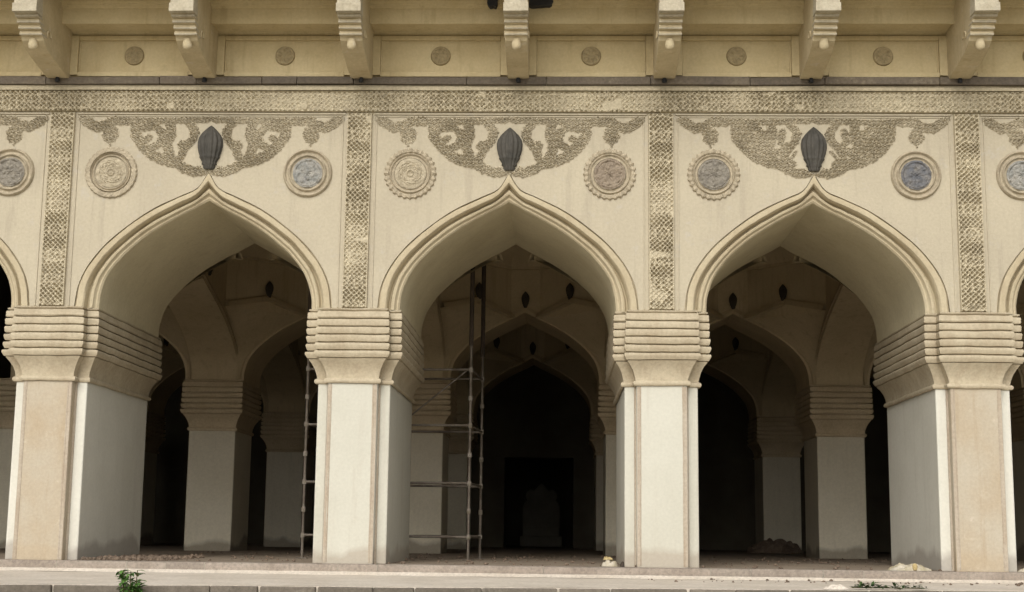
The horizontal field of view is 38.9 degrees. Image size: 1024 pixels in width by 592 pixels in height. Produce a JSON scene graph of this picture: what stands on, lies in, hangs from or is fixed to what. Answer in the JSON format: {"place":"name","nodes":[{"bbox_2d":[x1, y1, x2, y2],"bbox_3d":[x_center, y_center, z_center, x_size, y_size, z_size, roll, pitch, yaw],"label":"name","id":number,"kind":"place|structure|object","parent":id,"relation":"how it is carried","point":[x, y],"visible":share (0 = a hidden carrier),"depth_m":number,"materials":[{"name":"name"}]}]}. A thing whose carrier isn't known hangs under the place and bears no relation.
{"place":"outdoors","nodes":[
{"label":"outdoors","id":0,"kind":"place"},
{"bbox_2d":[56,561,882,587],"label":"floor","id":1,"kind":"structure","parent":0,"point":[539,587],"depth_m":59.91,"materials":[{"name":"stone"}]},
{"bbox_2d":[114,570,146,591],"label":"weed plant","id":2,"kind":"object","parent":1,"relation":"on","point":[136,586],"visible":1,"depth_m":14.10,"materials":[{"name":"green plant"}]},
{"bbox_2d":[0,584,981,591],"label":"terrace kerb","id":3,"kind":"structure","parent":1,"relation":"on","point":[64,588],"depth_m":14.52,"materials":[{"name":"stone"}]},
{"bbox_2d":[0,570,1023,591],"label":"terrace","id":4,"kind":"structure","parent":0,"point":[12,577],"depth_m":16.18,"materials":[{"name":"beige stone"}]},
{"bbox_2d":[0,0,1023,583],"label":"tomb building","id":5,"kind":"structure","parent":4,"relation":"on","point":[754,270],"depth_m":19.28,"materials":[{"name":"stone"}]},
{"bbox_2d":[648,578,1023,585],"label":"pebbles","id":6,"kind":"object","parent":4,"relation":"on","point":[1021,583],"visible":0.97,"depth_m":17.61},
{"bbox_2d":[824,584,848,589],"bbox_3d":[3.423,3.071,15.331,0.270,0.056,0.146,0,-9,2],"label":"stone","id":7,"kind":"object","parent":4,"relation":"on","point":[836,587],"visible":1,"depth_m":15.28,"materials":[{"name":"beige stone"}]},
{"bbox_2d":[849,581,926,589],"bbox_3d":[3.992,3.074,15.398,0.840,0.094,0.273,0,-9,2],"label":"leafy sprig","id":8,"kind":"object","parent":4,"relation":"on","point":[861,585],"visible":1,"depth_m":15.39,"materials":[{"name":"green plant"}]},
{"bbox_2d":[0,543,1023,571],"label":"floor","id":9,"kind":"structure","parent":0,"point":[729,557],"depth_m":24.37,"materials":[{"name":"grey stone"}]},
{"bbox_2d":[79,554,207,560],"bbox_3d":[-4.990,3.579,19.948,1.153,0.067,2.737,0,-9,2],"label":"debris","id":10,"kind":"object","parent":9,"relation":"on","point":[149,557],"visible":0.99,"depth_m":19.23,"materials":[{"name":"gravel"}]},
{"bbox_2d":[296,265,485,559],"bbox_3d":[-1.784,1.446,22.598,2.730,5.203,1.530,0,-9,2],"label":"scaffolding","id":11,"kind":"object","parent":9,"relation":"on","point":[468,484],"visible":0.66,"depth_m":21.97,"materials":[{"name":"metal"}]},
{"bbox_2d":[520,483,561,546],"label":"cenotaph","id":12,"kind":"object","parent":9,"relation":"on","point":[541,517],"visible":1,"depth_m":43.04,"materials":[{"name":"black stone"}]},
{"bbox_2d":[98,551,1023,570],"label":"debris","id":13,"kind":"object","parent":9,"relation":"on","point":[836,567],"visible":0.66,"depth_m":21.61,"materials":[{"name":"stone"}]},
{"bbox_2d":[746,538,804,553],"bbox_3d":[6.181,5.874,34.165,1.358,0.357,0.744,0,-9,2],"label":"earth heap","id":14,"kind":"object","parent":9,"relation":"on","point":[769,545],"visible":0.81,"depth_m":33.92,"materials":[{"name":"brown soil"}]},
{"bbox_2d":[888,563,931,570],"bbox_3d":[5.026,3.425,18.359,0.550,0.097,0.321,0,-9,2],"label":"crumpled cloth","id":15,"kind":"object","parent":9,"relation":"on","point":[904,567],"visible":0.98,"depth_m":18.25,"materials":[{"name":"beige fabric"}]},
{"bbox_2d":[602,556,617,566],"bbox_3d":[1.253,3.413,18.663,0.210,0.127,0.212,0,-9,2],"label":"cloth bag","id":16,"kind":"object","parent":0,"point":[609,562],"visible":1,"depth_m":18.60,"materials":[{"name":"beige fabric"}]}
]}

